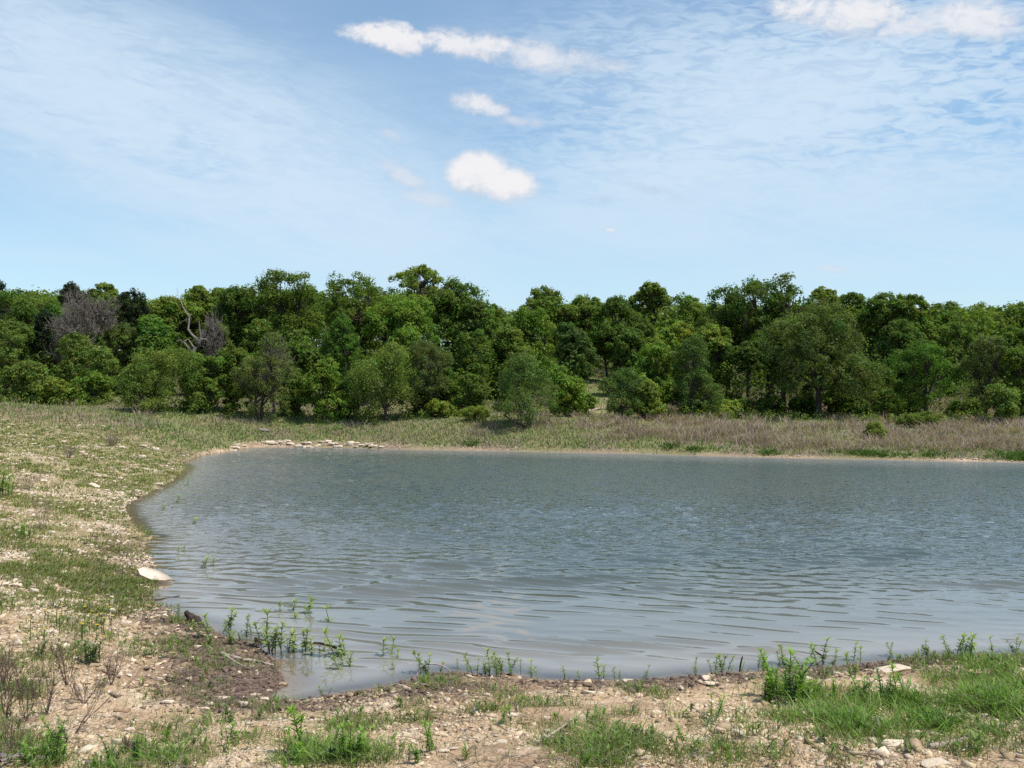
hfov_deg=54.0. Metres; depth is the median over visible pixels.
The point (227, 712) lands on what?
green weed
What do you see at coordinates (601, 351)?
elm tree
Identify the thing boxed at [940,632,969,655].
leafy stalk
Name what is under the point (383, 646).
leafy stalk
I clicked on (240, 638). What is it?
leafy stalk
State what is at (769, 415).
scrub fringe
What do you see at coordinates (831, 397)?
bush
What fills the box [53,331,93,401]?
bush
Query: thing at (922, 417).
bush
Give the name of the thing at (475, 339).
elm tree
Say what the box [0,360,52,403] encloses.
bush
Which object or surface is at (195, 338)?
dead snag
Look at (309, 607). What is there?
leafy stalk
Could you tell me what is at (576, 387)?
bush
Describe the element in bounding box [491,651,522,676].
leafy stalk
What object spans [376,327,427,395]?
elm tree
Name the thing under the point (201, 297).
oak tree
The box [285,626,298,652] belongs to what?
leafy stalk
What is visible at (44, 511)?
dead weed
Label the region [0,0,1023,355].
sky
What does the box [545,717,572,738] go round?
driftwood
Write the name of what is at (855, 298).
oak tree
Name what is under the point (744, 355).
oak tree
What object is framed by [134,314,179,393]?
elm tree
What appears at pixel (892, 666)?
green weed
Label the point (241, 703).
stone
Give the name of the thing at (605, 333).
oak tree
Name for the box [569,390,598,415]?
bush
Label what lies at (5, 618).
stone
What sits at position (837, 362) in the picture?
oak tree
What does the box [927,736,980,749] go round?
driftwood
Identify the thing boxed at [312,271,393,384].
oak tree
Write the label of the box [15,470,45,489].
dead weed
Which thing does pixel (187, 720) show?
stone
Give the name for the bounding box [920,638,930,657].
leafy stalk
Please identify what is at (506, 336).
elm tree
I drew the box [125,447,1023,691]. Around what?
pond water
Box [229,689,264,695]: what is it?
driftwood
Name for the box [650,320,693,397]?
elm tree
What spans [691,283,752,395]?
oak tree
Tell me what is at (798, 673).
green weed
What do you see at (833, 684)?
green weed
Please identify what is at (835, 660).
leafy stalk
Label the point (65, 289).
juniper tree
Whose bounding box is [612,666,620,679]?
leafy stalk
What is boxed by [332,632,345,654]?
leafy stalk
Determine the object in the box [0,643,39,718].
dead weed
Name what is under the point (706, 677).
stone
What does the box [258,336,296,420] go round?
leafless tree
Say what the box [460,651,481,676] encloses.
leafy stalk
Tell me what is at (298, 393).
bush
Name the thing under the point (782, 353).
oak tree
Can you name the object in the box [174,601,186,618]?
leafy stalk
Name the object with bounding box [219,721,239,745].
green weed
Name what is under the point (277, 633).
leafy stalk
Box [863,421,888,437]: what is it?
bush
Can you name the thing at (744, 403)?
bush
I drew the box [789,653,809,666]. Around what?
leafy stalk
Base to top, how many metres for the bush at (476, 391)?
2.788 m
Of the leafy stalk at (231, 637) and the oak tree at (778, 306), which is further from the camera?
the oak tree at (778, 306)
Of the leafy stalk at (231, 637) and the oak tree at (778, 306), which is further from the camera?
the oak tree at (778, 306)
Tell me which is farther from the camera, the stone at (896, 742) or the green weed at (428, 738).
the stone at (896, 742)
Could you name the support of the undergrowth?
on the ground at (294, 672)
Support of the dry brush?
on the ground at (294, 672)
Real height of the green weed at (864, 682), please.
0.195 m
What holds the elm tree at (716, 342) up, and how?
on the ground at (294, 672)
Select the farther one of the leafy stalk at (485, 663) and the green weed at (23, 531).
the green weed at (23, 531)
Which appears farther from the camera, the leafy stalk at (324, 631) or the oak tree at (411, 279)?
the oak tree at (411, 279)
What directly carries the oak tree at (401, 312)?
on the ground at (294, 672)
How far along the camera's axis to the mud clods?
9.06 m
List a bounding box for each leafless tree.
[43,283,121,368]
[198,307,226,367]
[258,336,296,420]
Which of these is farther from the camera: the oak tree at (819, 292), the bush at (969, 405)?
the oak tree at (819, 292)
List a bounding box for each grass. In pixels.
[0,364,1023,459]
[0,405,207,627]
[0,539,1023,767]
[461,439,1023,460]
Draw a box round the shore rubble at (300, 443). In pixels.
[176,440,1012,461]
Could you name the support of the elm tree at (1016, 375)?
on the ground at (294, 672)
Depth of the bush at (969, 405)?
59.31 m
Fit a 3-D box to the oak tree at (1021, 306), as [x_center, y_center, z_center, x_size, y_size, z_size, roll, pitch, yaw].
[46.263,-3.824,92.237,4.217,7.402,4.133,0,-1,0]
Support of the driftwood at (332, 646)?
on the pond water
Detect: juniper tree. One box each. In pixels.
[0,279,11,321]
[24,308,63,387]
[48,281,90,373]
[107,287,151,380]
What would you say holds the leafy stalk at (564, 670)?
on the ground at (294, 672)
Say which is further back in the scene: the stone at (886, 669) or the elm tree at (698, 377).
the elm tree at (698, 377)
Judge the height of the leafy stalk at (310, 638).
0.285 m
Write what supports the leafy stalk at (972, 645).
on the ground at (294, 672)
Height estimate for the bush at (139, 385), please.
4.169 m
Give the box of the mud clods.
[51,508,1023,721]
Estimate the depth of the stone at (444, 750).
5.86 m
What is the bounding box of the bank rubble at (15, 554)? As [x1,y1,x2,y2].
[0,418,225,638]
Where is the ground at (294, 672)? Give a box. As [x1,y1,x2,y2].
[0,352,1023,767]
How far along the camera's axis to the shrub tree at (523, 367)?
55.74 m
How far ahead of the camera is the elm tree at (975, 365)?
60.77 m
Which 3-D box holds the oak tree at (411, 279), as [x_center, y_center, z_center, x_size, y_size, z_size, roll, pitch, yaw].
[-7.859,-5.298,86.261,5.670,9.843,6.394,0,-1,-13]
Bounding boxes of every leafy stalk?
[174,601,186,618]
[188,612,227,637]
[200,556,210,567]
[220,609,240,634]
[224,606,234,634]
[227,628,235,644]
[236,630,243,640]
[243,613,254,639]
[251,607,279,653]
[268,620,289,658]
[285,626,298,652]
[285,630,296,656]
[289,598,298,610]
[290,594,317,617]
[291,627,314,652]
[306,635,321,656]
[320,625,348,656]
[321,603,332,621]
[329,655,341,668]
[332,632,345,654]
[337,649,349,664]
[345,651,355,665]
[378,636,389,655]
[388,635,396,653]
[411,649,445,673]
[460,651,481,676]
[481,646,499,674]
[485,655,518,674]
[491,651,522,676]
[526,657,535,676]
[561,665,566,679]
[594,654,607,678]
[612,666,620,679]
[692,657,698,674]
[707,653,735,674]
[755,649,767,668]
[773,643,788,668]
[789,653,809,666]
[808,636,830,666]
[831,648,839,665]
[844,641,863,663]
[885,642,892,659]
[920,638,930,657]
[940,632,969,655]
[959,632,977,653]
[982,635,995,652]
[1006,636,1022,653]
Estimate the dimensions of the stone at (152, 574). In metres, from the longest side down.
0.594 x 0.254 x 0.122 m
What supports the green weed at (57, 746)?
on the ground at (294, 672)
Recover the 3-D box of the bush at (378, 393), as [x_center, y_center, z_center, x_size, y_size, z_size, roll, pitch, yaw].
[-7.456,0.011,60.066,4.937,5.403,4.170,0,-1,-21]
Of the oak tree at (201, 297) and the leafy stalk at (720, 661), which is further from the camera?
the oak tree at (201, 297)
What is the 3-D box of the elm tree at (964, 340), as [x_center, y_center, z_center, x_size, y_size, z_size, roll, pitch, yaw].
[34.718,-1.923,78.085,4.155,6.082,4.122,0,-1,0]
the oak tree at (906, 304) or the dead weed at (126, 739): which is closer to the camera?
the dead weed at (126, 739)
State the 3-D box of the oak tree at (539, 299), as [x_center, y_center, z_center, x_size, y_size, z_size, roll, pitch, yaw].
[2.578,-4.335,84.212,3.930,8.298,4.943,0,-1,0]
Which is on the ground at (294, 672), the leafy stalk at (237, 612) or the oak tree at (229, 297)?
the oak tree at (229, 297)
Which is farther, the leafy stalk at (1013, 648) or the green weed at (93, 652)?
the leafy stalk at (1013, 648)
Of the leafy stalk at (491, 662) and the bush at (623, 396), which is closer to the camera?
the leafy stalk at (491, 662)
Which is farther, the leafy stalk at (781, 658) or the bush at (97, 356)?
the bush at (97, 356)
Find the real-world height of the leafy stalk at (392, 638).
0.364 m
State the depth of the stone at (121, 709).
7.50 m
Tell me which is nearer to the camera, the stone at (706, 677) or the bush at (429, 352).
the stone at (706, 677)
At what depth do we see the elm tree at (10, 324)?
69.41 m
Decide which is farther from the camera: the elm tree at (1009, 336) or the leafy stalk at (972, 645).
the elm tree at (1009, 336)
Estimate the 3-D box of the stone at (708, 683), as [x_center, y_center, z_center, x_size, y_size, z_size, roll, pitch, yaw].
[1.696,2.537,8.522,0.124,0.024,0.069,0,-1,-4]
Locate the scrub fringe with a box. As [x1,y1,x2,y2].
[0,390,1022,425]
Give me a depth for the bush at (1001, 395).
56.72 m
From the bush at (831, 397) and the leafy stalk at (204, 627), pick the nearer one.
the leafy stalk at (204, 627)
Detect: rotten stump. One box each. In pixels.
[184,610,202,624]
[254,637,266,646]
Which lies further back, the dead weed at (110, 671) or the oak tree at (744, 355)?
the oak tree at (744, 355)
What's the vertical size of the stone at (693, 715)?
0.026 m
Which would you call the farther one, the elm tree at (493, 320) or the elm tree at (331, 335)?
the elm tree at (493, 320)
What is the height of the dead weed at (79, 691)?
0.263 m
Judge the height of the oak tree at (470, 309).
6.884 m
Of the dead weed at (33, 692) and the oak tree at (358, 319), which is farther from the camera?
the oak tree at (358, 319)
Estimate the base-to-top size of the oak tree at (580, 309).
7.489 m
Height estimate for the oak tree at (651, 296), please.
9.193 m
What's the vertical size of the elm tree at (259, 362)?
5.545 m
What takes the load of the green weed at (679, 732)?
on the ground at (294, 672)
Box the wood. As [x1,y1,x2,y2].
[3,285,1023,389]
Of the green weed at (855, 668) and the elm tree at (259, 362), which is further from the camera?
the elm tree at (259, 362)
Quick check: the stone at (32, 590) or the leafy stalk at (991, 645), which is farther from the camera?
the stone at (32, 590)
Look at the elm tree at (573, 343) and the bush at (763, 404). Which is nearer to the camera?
the bush at (763, 404)
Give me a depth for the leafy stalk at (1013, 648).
10.20 m
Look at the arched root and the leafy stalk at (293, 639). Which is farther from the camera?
the leafy stalk at (293, 639)
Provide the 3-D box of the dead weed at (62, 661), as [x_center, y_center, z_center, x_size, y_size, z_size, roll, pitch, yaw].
[-3.691,2.266,8.341,0.276,0.499,0.392,0,-1,0]
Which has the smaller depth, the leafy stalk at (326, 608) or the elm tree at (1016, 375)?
the leafy stalk at (326, 608)
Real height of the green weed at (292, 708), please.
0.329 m
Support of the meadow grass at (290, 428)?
on the ground at (294, 672)
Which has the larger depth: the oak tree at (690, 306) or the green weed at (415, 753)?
the oak tree at (690, 306)
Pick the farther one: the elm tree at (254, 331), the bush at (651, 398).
the elm tree at (254, 331)
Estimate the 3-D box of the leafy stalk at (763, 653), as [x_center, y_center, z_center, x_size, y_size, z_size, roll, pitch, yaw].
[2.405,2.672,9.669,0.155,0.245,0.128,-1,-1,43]
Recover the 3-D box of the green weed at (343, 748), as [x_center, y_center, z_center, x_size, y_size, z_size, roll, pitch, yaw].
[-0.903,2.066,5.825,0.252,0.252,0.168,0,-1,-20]
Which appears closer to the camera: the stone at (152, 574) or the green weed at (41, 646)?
the green weed at (41, 646)
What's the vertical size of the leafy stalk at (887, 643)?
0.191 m
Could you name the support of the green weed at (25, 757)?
on the ground at (294, 672)
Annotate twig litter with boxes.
[0,519,1023,767]
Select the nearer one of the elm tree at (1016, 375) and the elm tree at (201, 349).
the elm tree at (1016, 375)
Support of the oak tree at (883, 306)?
on the ground at (294, 672)
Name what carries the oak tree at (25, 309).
on the ground at (294, 672)
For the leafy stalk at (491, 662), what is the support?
on the ground at (294, 672)
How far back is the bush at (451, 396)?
62.26 m
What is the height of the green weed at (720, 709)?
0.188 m
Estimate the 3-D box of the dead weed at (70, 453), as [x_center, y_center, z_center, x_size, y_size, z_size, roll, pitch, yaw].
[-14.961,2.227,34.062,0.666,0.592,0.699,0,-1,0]
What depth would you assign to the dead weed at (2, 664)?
8.10 m
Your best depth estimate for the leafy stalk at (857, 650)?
10.01 m
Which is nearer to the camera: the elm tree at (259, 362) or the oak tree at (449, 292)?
the elm tree at (259, 362)
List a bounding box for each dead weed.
[0,631,22,678]
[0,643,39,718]
[0,705,29,754]
[2,663,41,721]
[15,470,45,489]
[21,492,55,529]
[30,645,68,714]
[48,624,90,685]
[60,442,78,457]
[62,671,106,703]
[75,639,169,733]
[99,644,124,684]
[104,432,120,445]
[120,733,146,750]
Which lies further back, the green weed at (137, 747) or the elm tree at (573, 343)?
the elm tree at (573, 343)
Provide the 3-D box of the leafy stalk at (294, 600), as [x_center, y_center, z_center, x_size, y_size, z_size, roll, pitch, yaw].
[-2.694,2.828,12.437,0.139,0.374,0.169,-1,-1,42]
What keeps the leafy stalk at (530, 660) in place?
in the pond water
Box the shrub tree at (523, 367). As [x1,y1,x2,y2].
[489,349,559,428]
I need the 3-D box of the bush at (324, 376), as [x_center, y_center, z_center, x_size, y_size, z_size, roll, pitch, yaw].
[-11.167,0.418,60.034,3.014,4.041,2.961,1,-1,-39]
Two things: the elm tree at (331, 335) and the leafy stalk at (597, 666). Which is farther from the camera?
the elm tree at (331, 335)
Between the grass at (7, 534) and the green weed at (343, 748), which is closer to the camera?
the green weed at (343, 748)
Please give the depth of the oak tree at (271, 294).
77.34 m
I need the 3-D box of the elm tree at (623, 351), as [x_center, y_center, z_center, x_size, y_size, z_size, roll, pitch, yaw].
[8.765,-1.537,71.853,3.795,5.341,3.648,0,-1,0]
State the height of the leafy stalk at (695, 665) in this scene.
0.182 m
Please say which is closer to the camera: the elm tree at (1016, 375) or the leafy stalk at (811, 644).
the leafy stalk at (811, 644)
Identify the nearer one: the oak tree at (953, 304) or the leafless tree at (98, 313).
the leafless tree at (98, 313)
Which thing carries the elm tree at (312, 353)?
on the ground at (294, 672)
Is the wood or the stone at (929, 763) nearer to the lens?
the stone at (929, 763)
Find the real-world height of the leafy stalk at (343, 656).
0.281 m
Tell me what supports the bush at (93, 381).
on the ground at (294, 672)
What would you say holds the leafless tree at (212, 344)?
on the ground at (294, 672)
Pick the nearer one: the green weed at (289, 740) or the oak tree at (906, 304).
the green weed at (289, 740)
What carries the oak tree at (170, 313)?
on the ground at (294, 672)
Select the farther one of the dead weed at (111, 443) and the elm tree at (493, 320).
the elm tree at (493, 320)
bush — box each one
[0,327,28,400]
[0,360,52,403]
[31,377,73,404]
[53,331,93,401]
[66,371,114,404]
[85,345,119,403]
[112,344,202,411]
[174,351,228,412]
[276,371,316,415]
[300,357,353,421]
[333,376,367,417]
[342,340,426,422]
[395,382,438,415]
[406,339,454,416]
[421,398,458,418]
[433,367,462,404]
[452,372,491,408]
[457,405,491,420]
[547,364,588,415]
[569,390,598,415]
[594,366,645,418]
[629,379,666,417]
[672,381,712,414]
[694,399,743,417]
[724,391,752,417]
[754,395,787,417]
[787,393,815,418]
[815,390,858,414]
[846,399,882,417]
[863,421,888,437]
[892,384,927,414]
[895,410,943,426]
[941,397,984,419]
[980,382,1020,421]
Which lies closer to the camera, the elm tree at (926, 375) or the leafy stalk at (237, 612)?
the leafy stalk at (237, 612)
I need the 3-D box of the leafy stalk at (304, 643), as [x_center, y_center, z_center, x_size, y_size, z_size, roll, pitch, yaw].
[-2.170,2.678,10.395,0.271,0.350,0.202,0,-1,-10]
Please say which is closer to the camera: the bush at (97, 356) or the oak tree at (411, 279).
the bush at (97, 356)
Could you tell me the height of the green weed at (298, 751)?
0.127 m
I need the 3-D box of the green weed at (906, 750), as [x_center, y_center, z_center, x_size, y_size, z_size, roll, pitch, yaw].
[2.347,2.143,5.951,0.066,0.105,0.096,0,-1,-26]
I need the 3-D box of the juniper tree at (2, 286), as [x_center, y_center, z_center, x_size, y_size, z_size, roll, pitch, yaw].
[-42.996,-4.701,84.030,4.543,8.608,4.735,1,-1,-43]
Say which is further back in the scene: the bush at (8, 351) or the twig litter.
the bush at (8, 351)
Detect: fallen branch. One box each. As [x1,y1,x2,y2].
[0,753,65,762]
[85,759,140,765]
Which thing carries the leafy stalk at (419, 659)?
on the ground at (294, 672)
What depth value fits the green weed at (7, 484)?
21.77 m
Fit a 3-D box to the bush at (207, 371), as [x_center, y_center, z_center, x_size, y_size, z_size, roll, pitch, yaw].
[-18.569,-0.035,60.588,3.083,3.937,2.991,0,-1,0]
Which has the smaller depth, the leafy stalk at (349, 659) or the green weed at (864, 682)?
the green weed at (864, 682)
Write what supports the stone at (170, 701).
on the ground at (294, 672)
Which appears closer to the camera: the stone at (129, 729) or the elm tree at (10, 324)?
the stone at (129, 729)
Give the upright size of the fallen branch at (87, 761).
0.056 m
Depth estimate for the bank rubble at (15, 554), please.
18.96 m
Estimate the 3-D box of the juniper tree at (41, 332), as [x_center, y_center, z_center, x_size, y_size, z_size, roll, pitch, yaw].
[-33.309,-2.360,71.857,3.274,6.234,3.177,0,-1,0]
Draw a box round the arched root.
[416,663,449,675]
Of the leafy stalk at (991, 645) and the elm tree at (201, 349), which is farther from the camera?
the elm tree at (201, 349)
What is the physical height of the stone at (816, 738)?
0.024 m
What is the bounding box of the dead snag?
[176,290,206,404]
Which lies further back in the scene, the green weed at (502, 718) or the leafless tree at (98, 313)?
the leafless tree at (98, 313)
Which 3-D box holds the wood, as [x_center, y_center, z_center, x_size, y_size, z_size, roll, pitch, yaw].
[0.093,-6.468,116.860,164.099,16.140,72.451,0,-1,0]
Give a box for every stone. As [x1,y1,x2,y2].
[0,617,9,620]
[11,583,21,586]
[29,588,38,593]
[88,483,99,487]
[112,738,121,745]
[113,706,129,712]
[124,727,134,730]
[138,567,172,584]
[160,700,173,703]
[183,717,192,724]
[239,701,248,706]
[265,441,274,444]
[439,749,449,752]
[496,739,506,742]
[686,712,699,716]
[701,675,710,680]
[704,681,718,684]
[813,736,826,741]
[873,664,910,672]
[881,739,903,748]
[920,757,949,767]
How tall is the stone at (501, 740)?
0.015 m
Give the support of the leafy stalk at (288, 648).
on the ground at (294, 672)
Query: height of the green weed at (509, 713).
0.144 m
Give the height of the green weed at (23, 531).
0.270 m
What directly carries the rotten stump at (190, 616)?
on the ground at (294, 672)
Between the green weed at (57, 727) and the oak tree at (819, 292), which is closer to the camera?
the green weed at (57, 727)
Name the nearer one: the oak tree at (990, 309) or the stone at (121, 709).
the stone at (121, 709)
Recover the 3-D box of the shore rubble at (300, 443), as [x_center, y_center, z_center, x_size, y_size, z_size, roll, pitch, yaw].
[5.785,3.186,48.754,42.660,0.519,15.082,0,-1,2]
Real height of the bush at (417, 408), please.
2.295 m
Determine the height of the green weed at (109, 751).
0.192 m
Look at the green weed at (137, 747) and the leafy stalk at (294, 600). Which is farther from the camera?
the leafy stalk at (294, 600)
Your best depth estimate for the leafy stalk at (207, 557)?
15.54 m
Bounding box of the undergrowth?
[0,323,1023,414]
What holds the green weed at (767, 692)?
on the ground at (294, 672)
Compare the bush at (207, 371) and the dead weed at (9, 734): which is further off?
the bush at (207, 371)
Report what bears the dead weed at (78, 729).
on the ground at (294, 672)
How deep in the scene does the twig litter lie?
7.10 m
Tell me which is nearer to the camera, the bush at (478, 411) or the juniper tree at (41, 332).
the bush at (478, 411)
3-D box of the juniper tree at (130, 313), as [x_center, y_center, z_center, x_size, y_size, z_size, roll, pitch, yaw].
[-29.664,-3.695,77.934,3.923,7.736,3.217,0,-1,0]
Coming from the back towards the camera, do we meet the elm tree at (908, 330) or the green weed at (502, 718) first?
the elm tree at (908, 330)
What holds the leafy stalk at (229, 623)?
on the ground at (294, 672)
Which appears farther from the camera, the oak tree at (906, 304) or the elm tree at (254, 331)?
the oak tree at (906, 304)
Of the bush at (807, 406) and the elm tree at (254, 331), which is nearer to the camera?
the bush at (807, 406)
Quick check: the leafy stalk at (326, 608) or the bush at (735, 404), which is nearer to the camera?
the leafy stalk at (326, 608)
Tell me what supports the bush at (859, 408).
on the ground at (294, 672)
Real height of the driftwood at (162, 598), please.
0.029 m
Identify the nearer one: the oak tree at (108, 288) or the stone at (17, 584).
the stone at (17, 584)
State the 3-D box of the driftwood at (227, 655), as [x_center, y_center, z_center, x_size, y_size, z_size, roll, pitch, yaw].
[-2.650,2.698,9.784,0.609,0.102,0.284,0,-1,22]
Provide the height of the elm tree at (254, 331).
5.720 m
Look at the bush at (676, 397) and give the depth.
63.63 m
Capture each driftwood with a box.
[142,595,179,600]
[220,651,273,667]
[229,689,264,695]
[302,642,337,648]
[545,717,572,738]
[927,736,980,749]
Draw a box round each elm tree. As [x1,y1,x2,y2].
[0,317,44,392]
[102,321,138,394]
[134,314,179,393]
[191,321,232,392]
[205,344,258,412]
[230,332,297,420]
[236,318,274,395]
[276,328,323,397]
[318,312,364,392]
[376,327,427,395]
[440,328,494,397]
[475,306,525,388]
[487,324,535,398]
[553,321,600,389]
[588,337,608,379]
[608,326,655,393]
[626,339,682,409]
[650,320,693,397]
[669,334,727,416]
[693,322,734,388]
[839,366,908,416]
[873,319,927,383]
[884,338,966,413]
[931,321,980,394]
[951,333,1012,416]
[983,326,1023,399]
[998,344,1023,417]
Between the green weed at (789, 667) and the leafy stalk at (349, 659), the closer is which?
the green weed at (789, 667)
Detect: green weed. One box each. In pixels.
[0,469,15,495]
[15,741,36,767]
[17,523,31,538]
[36,638,48,655]
[37,712,69,744]
[39,723,68,763]
[82,637,103,662]
[99,735,123,760]
[131,734,141,761]
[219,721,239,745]
[220,703,236,722]
[282,725,291,741]
[284,703,308,753]
[289,742,302,765]
[335,720,374,758]
[406,743,422,763]
[418,719,436,750]
[492,706,509,724]
[499,703,512,721]
[675,722,686,740]
[708,691,727,715]
[756,644,818,702]
[760,668,784,704]
[788,665,818,703]
[795,659,807,680]
[821,678,836,697]
[844,652,858,678]
[850,674,877,693]
[874,661,904,697]
[901,736,916,754]
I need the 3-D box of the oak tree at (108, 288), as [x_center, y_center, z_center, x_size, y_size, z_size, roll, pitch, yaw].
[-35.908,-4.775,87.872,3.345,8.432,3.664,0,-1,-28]
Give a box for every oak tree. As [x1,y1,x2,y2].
[0,287,69,354]
[84,282,118,346]
[134,295,202,343]
[180,285,228,341]
[210,284,266,352]
[237,268,328,353]
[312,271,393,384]
[360,292,442,345]
[386,264,453,374]
[424,275,492,355]
[451,299,507,360]
[501,305,558,383]
[521,284,565,360]
[556,293,604,375]
[587,295,658,368]
[628,279,671,323]
[651,291,708,369]
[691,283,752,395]
[719,271,828,406]
[720,337,768,404]
[756,297,887,419]
[763,345,797,418]
[808,286,840,392]
[833,292,865,371]
[853,291,906,385]
[894,293,939,367]
[927,300,974,366]
[963,301,999,357]
[996,301,1023,347]
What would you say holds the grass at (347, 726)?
on the ground at (294, 672)
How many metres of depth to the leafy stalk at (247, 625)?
11.10 m
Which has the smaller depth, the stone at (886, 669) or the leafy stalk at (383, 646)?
the stone at (886, 669)
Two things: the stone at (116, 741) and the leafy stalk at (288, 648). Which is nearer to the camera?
the stone at (116, 741)
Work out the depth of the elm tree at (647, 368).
64.21 m
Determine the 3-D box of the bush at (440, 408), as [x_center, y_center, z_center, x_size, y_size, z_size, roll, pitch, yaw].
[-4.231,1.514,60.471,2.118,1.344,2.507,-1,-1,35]
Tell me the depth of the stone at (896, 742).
6.08 m
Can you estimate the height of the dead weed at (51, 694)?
0.536 m
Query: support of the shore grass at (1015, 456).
on the ground at (294, 672)
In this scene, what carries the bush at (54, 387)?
on the ground at (294, 672)
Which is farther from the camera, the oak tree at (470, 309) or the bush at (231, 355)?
the oak tree at (470, 309)
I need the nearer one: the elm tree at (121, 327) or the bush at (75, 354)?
the bush at (75, 354)
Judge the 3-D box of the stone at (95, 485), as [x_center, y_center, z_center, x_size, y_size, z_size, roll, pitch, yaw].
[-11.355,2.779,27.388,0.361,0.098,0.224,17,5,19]
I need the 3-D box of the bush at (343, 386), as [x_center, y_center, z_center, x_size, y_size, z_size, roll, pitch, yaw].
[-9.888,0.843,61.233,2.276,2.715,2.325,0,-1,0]
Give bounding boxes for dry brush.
[0,363,1023,452]
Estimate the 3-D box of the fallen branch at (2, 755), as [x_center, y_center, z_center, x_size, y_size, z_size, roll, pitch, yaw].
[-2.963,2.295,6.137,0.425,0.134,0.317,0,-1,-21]
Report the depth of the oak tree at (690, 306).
87.01 m
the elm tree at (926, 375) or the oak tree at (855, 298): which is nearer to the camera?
the elm tree at (926, 375)
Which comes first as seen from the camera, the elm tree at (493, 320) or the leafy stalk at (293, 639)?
the leafy stalk at (293, 639)
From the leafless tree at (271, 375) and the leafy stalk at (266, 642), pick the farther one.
the leafless tree at (271, 375)
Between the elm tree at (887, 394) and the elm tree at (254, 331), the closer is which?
the elm tree at (887, 394)
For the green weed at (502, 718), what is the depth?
6.58 m
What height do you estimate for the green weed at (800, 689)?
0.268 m
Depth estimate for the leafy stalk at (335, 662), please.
9.71 m

